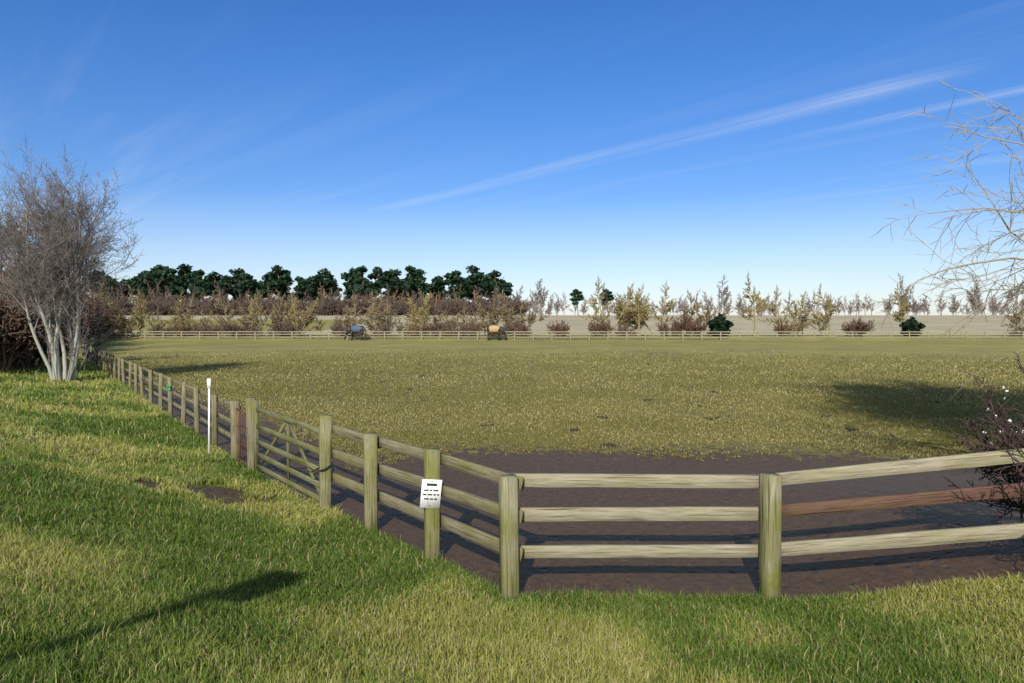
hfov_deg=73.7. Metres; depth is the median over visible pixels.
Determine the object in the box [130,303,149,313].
bush
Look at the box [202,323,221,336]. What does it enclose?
hedge bush
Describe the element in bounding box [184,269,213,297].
pine
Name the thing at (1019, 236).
low tree branches
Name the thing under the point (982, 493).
red paddock fence rail
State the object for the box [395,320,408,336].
scrub tree
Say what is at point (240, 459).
gate
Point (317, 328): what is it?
scrub tree
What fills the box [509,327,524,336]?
hedge bush
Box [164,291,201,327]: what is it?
scrub tree
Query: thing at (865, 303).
skyline tree
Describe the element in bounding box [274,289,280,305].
tree
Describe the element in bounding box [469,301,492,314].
bush
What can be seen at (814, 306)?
tree
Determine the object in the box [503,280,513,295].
pine
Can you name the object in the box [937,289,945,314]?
tree
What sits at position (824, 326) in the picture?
scrub tree
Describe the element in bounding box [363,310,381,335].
scrub tree
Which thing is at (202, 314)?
scrub tree
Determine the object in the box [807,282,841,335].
scrub tree
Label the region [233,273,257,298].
pine
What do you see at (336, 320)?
scrub tree
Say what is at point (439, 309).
bush
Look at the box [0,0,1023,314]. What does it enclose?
sky
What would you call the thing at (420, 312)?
tall scrub tree
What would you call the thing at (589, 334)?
paddock fence
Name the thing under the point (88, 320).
hedge
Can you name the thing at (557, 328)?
brown bush
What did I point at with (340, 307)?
bush
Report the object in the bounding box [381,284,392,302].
bare pine
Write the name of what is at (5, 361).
thicket
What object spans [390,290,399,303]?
tree
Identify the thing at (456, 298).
tree
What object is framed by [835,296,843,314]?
tree
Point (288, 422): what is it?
field gate
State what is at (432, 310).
bush
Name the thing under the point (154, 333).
hedge bush
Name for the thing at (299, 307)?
bush
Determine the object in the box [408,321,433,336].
hedge bush
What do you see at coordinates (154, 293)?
tree
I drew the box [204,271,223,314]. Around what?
pine
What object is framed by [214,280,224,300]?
bare pine
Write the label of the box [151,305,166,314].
bush
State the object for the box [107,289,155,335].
scrub tree
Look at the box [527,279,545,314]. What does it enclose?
skyline tree
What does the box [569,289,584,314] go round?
pine
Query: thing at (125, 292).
pine
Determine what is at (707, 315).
scrub tree
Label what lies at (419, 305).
bush
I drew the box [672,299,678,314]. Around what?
tree
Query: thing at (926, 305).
skyline tree
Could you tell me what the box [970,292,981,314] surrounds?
skyline tree
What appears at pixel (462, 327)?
hedge bush
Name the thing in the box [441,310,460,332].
scrub tree
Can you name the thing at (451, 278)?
pine
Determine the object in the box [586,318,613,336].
brown bush
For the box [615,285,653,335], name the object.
tall scrub tree
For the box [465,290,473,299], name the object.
pine
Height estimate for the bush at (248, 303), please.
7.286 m
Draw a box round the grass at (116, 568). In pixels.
[0,348,1023,682]
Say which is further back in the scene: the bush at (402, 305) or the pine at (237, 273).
the pine at (237, 273)
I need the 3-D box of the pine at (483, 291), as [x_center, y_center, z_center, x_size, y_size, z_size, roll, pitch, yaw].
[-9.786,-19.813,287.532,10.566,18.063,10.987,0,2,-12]
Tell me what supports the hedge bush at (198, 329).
on the ground at (830, 573)
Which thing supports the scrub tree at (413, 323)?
on the ground at (830, 573)
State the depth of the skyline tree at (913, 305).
358.58 m
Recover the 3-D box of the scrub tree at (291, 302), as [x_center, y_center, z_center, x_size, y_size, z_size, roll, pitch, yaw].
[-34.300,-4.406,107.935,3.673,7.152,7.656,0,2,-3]
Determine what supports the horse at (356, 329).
on the ground at (830, 573)
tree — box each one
[0,130,144,381]
[0,214,55,310]
[0,257,108,310]
[91,282,105,301]
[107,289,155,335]
[117,318,137,335]
[119,286,131,305]
[127,286,140,305]
[145,309,162,335]
[150,280,163,301]
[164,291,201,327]
[169,302,195,324]
[183,312,214,335]
[186,289,197,302]
[197,309,232,335]
[198,292,208,306]
[208,291,217,314]
[210,289,239,335]
[212,285,228,304]
[235,291,243,314]
[237,303,258,327]
[240,290,287,335]
[240,312,255,328]
[241,295,287,335]
[267,286,276,304]
[270,302,316,335]
[272,307,291,325]
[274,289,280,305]
[279,290,309,335]
[280,296,318,335]
[314,314,325,330]
[317,283,327,304]
[331,314,344,333]
[341,304,353,325]
[347,292,388,335]
[363,290,400,327]
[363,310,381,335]
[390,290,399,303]
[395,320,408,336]
[396,316,411,332]
[404,291,432,335]
[404,314,424,332]
[418,288,427,303]
[432,304,469,328]
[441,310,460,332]
[452,288,462,304]
[460,303,482,324]
[473,308,499,333]
[475,288,528,329]
[499,295,550,335]
[512,286,523,302]
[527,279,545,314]
[531,281,548,313]
[547,293,554,314]
[553,294,559,314]
[578,278,634,333]
[593,308,606,325]
[596,282,607,314]
[614,294,651,329]
[614,298,634,329]
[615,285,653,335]
[622,282,680,335]
[672,299,678,314]
[680,289,731,335]
[701,291,711,310]
[716,274,731,311]
[737,273,769,335]
[758,285,812,329]
[793,302,812,333]
[804,297,810,312]
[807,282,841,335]
[809,305,831,335]
[835,296,843,314]
[861,294,869,314]
[865,295,874,314]
[882,294,892,312]
[886,285,912,322]
[895,273,910,314]
[903,286,921,314]
[911,295,916,314]
[921,294,930,314]
[937,289,945,314]
[965,270,981,314]
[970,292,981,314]
[1000,301,1023,330]
[1007,280,1023,312]
[1013,305,1023,327]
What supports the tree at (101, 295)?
on the ground at (830, 573)
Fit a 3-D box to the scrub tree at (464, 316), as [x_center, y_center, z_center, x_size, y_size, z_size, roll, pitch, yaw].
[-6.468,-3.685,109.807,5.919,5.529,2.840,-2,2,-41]
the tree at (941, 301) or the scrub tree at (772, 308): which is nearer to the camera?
the scrub tree at (772, 308)
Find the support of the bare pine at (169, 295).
on the ground at (830, 573)
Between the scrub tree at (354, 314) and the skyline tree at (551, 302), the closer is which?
the scrub tree at (354, 314)
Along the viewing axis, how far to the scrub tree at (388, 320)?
107.69 m
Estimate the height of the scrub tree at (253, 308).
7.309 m
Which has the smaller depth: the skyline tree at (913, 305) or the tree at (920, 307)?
the skyline tree at (913, 305)
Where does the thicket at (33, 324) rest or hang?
on the ground at (830, 573)
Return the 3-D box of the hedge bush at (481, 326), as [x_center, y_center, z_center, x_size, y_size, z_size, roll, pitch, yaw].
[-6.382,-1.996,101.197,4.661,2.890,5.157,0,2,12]
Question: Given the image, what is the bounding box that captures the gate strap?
[302,462,332,472]
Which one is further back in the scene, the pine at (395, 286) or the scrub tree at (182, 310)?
the pine at (395, 286)
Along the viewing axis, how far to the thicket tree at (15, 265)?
38.23 m
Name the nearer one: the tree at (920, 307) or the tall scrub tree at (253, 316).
the tall scrub tree at (253, 316)
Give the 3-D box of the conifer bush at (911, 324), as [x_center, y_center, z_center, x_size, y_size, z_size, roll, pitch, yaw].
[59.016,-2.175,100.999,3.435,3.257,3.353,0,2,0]
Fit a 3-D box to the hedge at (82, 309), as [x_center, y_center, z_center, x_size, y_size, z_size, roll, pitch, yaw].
[-38.551,-2.008,54.452,7.762,6.352,10.482,0,2,-8]
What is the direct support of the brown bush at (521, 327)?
on the ground at (830, 573)
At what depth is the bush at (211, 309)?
244.76 m
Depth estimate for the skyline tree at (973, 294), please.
381.49 m
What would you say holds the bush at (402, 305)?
on the ground at (830, 573)
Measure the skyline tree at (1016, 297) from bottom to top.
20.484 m
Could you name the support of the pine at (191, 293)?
on the ground at (830, 573)
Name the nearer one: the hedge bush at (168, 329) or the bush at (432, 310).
the hedge bush at (168, 329)
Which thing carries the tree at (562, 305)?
on the ground at (830, 573)
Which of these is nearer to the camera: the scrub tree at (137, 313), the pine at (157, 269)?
the scrub tree at (137, 313)
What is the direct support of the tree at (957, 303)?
on the ground at (830, 573)
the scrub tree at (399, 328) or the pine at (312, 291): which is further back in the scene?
the pine at (312, 291)
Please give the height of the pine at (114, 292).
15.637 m
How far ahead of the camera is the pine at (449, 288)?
298.54 m
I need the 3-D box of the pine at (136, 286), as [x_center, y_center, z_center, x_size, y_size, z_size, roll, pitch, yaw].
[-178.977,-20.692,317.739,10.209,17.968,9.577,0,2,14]
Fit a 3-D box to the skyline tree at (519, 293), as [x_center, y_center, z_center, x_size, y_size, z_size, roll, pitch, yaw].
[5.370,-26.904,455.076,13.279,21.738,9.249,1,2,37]
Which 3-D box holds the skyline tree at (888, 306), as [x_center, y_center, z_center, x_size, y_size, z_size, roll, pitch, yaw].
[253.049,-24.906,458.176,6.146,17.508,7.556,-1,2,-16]
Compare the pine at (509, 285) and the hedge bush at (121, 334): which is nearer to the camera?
the hedge bush at (121, 334)
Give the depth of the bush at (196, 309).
248.06 m
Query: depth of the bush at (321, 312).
245.12 m
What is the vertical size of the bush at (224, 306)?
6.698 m
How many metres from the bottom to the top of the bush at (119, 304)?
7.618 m
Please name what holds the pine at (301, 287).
on the ground at (830, 573)
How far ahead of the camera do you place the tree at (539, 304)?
552.33 m
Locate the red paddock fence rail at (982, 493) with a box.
[782,483,1023,517]
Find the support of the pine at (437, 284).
on the ground at (830, 573)
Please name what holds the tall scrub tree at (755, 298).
on the ground at (830, 573)
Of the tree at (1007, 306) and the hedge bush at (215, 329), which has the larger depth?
the tree at (1007, 306)
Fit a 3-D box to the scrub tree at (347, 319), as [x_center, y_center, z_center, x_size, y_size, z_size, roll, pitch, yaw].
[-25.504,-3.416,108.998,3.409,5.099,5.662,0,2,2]
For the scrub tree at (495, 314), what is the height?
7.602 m
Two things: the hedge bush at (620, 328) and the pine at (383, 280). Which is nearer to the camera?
the hedge bush at (620, 328)
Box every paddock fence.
[79,332,523,560]
[108,331,1023,339]
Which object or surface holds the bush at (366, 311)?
on the ground at (830, 573)
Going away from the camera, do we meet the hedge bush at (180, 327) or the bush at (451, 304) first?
the hedge bush at (180, 327)
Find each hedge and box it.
[41,294,95,346]
[56,295,114,342]
[69,307,96,336]
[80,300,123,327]
[84,318,102,338]
[84,323,95,337]
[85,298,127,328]
[86,315,103,344]
[88,293,117,337]
[89,311,119,338]
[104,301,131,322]
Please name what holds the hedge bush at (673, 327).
on the ground at (830, 573)
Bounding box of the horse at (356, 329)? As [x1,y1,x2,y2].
[344,325,365,340]
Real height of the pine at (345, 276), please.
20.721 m
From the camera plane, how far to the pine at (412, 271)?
297.49 m
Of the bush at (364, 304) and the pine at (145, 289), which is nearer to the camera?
the bush at (364, 304)
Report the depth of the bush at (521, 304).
251.43 m
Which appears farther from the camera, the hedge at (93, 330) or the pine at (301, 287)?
the pine at (301, 287)
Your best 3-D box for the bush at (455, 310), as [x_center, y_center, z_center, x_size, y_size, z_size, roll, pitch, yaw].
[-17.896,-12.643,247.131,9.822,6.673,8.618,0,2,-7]
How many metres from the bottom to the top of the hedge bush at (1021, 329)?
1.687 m
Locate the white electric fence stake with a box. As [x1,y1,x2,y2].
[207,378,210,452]
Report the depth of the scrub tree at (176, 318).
107.47 m
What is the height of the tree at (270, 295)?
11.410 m
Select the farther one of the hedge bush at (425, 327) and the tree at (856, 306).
the tree at (856, 306)
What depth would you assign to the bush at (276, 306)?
251.56 m
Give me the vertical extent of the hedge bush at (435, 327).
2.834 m
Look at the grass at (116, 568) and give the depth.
6.68 m
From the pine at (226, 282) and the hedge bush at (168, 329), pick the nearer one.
the hedge bush at (168, 329)
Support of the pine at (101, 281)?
on the ground at (830, 573)
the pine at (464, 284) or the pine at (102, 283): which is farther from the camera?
the pine at (102, 283)
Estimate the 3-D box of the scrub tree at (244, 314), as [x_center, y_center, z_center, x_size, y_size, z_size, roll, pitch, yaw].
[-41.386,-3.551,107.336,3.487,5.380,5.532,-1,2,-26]
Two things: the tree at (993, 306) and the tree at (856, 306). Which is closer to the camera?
the tree at (993, 306)
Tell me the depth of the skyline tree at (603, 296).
375.97 m
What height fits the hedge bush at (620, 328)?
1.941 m
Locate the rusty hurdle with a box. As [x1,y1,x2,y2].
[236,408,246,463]
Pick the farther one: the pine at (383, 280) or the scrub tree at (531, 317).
the pine at (383, 280)
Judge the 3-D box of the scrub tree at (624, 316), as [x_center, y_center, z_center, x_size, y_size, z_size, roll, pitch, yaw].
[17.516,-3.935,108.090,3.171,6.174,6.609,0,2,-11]
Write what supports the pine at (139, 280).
on the ground at (830, 573)
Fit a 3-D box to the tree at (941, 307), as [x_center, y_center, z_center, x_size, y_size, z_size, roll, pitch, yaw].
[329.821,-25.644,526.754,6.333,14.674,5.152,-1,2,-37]
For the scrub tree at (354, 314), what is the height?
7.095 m
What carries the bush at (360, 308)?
on the ground at (830, 573)
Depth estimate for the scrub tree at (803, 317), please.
107.37 m
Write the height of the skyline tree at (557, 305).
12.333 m
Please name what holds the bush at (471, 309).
on the ground at (830, 573)
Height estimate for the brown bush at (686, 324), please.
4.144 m
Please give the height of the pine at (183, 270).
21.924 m
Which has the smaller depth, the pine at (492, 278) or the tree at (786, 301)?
the pine at (492, 278)
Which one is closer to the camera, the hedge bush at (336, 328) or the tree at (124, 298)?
the hedge bush at (336, 328)
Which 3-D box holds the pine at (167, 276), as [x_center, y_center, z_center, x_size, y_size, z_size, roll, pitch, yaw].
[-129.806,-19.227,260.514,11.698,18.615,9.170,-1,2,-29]
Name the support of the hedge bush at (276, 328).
on the ground at (830, 573)
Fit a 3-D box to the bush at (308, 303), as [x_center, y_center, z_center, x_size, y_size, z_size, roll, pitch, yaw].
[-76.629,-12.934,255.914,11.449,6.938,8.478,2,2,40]
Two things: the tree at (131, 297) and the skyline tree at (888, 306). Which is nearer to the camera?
the tree at (131, 297)
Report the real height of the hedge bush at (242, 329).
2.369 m
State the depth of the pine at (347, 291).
311.19 m
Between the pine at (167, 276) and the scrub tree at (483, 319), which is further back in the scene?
the pine at (167, 276)
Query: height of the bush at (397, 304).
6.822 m
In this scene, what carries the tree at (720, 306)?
on the ground at (830, 573)
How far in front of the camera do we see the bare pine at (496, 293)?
271.67 m
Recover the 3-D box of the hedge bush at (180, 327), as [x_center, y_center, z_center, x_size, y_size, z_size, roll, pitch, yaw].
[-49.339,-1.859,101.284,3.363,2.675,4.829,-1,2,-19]
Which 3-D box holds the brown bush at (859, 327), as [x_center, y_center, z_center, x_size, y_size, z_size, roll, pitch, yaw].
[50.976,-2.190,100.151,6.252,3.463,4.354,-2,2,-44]
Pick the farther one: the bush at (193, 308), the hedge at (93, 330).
the bush at (193, 308)
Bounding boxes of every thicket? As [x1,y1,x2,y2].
[0,267,72,366]
[0,277,58,362]
[0,282,51,372]
[0,291,88,370]
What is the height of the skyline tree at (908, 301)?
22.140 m
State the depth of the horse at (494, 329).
93.17 m
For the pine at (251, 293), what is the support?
on the ground at (830, 573)
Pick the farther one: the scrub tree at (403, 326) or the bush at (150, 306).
the bush at (150, 306)
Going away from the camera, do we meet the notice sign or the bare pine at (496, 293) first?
the notice sign
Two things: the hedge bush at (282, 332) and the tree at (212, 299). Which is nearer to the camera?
the hedge bush at (282, 332)
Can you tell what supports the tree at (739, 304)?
on the ground at (830, 573)
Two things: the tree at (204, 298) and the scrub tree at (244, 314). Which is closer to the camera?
the scrub tree at (244, 314)
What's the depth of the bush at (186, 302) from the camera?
248.08 m
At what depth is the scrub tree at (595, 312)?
106.84 m
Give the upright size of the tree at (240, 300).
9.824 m
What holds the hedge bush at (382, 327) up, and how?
on the ground at (830, 573)
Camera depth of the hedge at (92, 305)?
71.53 m
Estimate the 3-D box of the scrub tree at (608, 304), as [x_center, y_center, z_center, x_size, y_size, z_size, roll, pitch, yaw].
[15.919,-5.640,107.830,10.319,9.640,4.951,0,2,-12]
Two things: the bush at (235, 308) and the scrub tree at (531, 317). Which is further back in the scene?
the bush at (235, 308)
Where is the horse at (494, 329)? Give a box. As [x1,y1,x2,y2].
[484,325,507,340]
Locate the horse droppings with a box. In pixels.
[379,353,999,446]
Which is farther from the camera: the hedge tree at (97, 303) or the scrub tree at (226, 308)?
the scrub tree at (226, 308)
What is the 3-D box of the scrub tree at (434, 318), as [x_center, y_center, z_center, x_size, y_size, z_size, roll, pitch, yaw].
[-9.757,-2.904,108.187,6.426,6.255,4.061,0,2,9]
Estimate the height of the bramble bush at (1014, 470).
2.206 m
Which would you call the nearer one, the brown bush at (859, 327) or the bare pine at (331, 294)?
the brown bush at (859, 327)
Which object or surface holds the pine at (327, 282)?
on the ground at (830, 573)
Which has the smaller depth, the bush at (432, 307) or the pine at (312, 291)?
the bush at (432, 307)
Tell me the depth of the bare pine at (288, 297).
258.87 m
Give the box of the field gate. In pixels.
[253,400,319,500]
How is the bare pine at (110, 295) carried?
on the ground at (830, 573)
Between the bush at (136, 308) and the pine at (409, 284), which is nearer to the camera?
the bush at (136, 308)
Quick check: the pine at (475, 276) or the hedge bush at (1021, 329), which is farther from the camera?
the pine at (475, 276)
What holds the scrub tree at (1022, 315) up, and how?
on the ground at (830, 573)
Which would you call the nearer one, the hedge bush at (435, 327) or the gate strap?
the gate strap
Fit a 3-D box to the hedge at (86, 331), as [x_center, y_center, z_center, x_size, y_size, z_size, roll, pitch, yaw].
[-41.283,-1.423,59.001,8.562,4.799,7.739,-1,2,-25]
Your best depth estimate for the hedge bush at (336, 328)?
98.55 m
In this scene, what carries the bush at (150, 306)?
on the ground at (830, 573)
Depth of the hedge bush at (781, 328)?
100.75 m
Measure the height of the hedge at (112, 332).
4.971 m
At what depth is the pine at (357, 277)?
279.56 m
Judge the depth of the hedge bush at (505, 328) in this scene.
98.51 m
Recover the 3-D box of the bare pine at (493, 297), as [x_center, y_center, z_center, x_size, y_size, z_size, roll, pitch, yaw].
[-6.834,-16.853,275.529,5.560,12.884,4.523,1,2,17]
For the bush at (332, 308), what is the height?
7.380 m
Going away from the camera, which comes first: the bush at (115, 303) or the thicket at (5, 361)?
the thicket at (5, 361)
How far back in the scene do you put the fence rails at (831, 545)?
6.95 m
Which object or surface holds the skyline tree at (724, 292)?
on the ground at (830, 573)
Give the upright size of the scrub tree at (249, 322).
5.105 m
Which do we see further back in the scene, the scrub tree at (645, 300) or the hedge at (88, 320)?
the scrub tree at (645, 300)
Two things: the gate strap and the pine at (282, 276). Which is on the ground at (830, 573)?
the pine at (282, 276)
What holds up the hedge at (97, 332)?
on the ground at (830, 573)
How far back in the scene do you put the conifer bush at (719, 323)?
100.16 m
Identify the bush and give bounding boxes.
[100,296,129,314]
[101,297,128,314]
[115,327,130,337]
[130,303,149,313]
[143,300,165,314]
[147,324,166,335]
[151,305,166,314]
[154,297,176,314]
[158,297,182,314]
[159,327,174,336]
[161,294,192,314]
[168,320,190,336]
[178,299,201,313]
[188,322,213,336]
[192,301,215,314]
[201,296,226,314]
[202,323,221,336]
[217,299,238,314]
[219,319,249,336]
[227,300,247,315]
[230,324,256,336]
[232,296,264,314]
[242,326,263,336]
[261,297,288,314]
[267,298,290,311]
[268,321,289,336]
[271,318,303,336]
[288,303,309,312]
[300,298,317,313]
[310,298,335,315]
[313,305,331,314]
[316,297,347,314]
[328,321,350,336]
[330,296,362,314]
[343,303,364,315]
[353,296,374,314]
[361,299,386,313]
[370,320,395,336]
[384,299,406,314]
[384,305,401,314]
[394,298,420,314]
[399,300,423,314]
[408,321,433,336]
[416,303,436,313]
[422,304,439,314]
[423,319,451,336]
[433,300,461,314]
[436,326,453,336]
[439,297,469,315]
[450,299,474,314]
[450,321,480,336]
[457,319,485,336]
[463,294,490,314]
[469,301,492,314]
[486,322,514,336]
[494,300,515,311]
[495,299,518,312]
[503,319,532,336]
[507,296,530,314]
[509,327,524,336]
[546,319,570,336]
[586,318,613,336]
[614,325,636,336]
[655,319,681,336]
[669,310,707,336]
[706,312,733,336]
[772,319,803,336]
[841,316,875,336]
[899,316,925,336]
[942,352,1023,543]
[1008,328,1023,336]
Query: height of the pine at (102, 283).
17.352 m
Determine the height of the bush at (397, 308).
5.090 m
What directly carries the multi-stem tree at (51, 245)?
on the ground at (830, 573)
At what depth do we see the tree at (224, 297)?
251.14 m
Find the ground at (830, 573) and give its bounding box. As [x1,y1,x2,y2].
[0,315,1023,682]
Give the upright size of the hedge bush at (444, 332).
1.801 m
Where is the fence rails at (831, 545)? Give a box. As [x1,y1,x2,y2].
[504,448,1023,557]
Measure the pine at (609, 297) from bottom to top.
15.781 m
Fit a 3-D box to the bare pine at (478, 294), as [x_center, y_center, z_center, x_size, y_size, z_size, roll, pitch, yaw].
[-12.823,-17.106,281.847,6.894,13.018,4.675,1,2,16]
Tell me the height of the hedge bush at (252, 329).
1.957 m
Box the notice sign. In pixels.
[420,479,441,507]
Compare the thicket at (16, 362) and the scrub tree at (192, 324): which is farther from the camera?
the scrub tree at (192, 324)
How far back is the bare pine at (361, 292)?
275.95 m
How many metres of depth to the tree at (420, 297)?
256.03 m
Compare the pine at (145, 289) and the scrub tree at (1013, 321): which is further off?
the pine at (145, 289)
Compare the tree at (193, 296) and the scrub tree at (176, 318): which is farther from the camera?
the tree at (193, 296)
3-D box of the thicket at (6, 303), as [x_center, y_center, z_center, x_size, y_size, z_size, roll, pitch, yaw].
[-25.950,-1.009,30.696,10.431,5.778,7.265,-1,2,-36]
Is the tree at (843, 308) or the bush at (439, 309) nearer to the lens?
the bush at (439, 309)
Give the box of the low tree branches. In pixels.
[824,80,1023,399]
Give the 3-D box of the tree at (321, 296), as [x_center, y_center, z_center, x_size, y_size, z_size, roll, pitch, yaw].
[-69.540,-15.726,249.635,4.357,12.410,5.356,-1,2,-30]
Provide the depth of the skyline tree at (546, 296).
448.08 m
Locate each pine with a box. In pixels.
[82,269,105,294]
[94,275,118,297]
[99,278,123,298]
[105,287,117,300]
[118,279,133,298]
[123,278,141,297]
[129,270,155,302]
[139,265,166,296]
[142,278,154,301]
[148,264,177,299]
[154,268,187,295]
[165,286,176,299]
[176,263,204,300]
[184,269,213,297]
[184,285,202,299]
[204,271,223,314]
[213,275,238,297]
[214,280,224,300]
[228,268,252,290]
[229,279,245,299]
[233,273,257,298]
[245,284,257,299]
[254,274,279,301]
[265,265,294,298]
[275,288,288,299]
[284,286,294,302]
[289,276,310,300]
[306,285,319,303]
[307,267,338,295]
[328,288,335,302]
[329,278,342,300]
[341,267,368,296]
[343,287,356,299]
[347,265,373,299]
[357,280,367,301]
[365,266,394,296]
[380,290,398,299]
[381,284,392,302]
[385,268,406,303]
[396,265,426,294]
[401,278,423,299]
[410,278,427,300]
[426,276,447,314]
[443,270,472,297]
[446,285,455,299]
[450,276,473,298]
[465,265,483,298]
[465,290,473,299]
[470,276,490,295]
[474,286,482,301]
[477,273,495,302]
[483,269,509,301]
[487,286,498,311]
[493,283,503,302]
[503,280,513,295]
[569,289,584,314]
[599,289,614,310]
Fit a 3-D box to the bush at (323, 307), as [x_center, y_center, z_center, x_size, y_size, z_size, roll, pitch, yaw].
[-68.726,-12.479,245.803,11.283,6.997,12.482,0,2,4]
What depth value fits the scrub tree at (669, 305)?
104.88 m
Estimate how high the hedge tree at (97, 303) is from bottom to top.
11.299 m
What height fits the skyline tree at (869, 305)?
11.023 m
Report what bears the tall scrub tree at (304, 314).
on the ground at (830, 573)
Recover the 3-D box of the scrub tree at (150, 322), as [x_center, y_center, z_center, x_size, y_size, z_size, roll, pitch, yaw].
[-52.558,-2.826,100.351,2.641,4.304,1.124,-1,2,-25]
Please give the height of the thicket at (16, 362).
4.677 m
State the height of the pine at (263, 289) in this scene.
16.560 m
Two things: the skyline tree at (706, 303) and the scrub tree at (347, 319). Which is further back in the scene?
the skyline tree at (706, 303)
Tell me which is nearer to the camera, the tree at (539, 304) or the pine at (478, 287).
the pine at (478, 287)
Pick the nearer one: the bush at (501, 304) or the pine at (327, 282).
the bush at (501, 304)
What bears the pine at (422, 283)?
on the ground at (830, 573)
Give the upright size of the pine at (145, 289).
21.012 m
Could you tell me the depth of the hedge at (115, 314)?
100.89 m
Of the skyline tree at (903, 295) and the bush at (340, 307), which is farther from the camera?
the skyline tree at (903, 295)
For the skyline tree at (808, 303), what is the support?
on the ground at (830, 573)
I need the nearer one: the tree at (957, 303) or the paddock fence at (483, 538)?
the paddock fence at (483, 538)
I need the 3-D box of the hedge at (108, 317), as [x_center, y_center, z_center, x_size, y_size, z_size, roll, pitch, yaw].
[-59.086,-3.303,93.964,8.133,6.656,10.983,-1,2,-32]
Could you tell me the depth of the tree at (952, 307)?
538.05 m
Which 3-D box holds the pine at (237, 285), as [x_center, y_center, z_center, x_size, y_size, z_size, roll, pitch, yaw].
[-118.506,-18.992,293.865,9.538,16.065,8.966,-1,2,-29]
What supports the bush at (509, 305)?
on the ground at (830, 573)
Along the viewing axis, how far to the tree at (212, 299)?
251.21 m
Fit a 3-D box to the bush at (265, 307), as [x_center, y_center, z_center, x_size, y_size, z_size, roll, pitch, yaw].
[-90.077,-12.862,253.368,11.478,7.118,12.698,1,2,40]
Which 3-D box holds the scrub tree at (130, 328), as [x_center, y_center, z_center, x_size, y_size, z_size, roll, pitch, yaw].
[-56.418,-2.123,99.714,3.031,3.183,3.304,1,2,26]
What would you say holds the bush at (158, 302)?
on the ground at (830, 573)
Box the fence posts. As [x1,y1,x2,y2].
[319,415,781,600]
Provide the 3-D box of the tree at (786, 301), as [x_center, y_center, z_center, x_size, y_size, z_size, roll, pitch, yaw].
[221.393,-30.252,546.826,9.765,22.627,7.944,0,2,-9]
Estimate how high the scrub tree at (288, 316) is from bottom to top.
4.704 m
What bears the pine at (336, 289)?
on the ground at (830, 573)
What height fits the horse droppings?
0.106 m
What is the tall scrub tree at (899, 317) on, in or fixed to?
on the ground at (830, 573)
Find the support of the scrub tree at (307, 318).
on the ground at (830, 573)
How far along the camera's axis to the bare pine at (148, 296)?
271.78 m
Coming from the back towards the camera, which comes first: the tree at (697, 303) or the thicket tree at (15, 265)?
the tree at (697, 303)
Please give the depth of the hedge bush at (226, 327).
99.00 m
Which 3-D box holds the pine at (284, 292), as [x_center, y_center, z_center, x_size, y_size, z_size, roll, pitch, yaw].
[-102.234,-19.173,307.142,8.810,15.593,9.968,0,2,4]
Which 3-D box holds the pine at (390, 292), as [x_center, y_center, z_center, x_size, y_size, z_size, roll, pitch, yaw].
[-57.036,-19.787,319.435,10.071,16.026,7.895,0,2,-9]
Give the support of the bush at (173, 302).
on the ground at (830, 573)

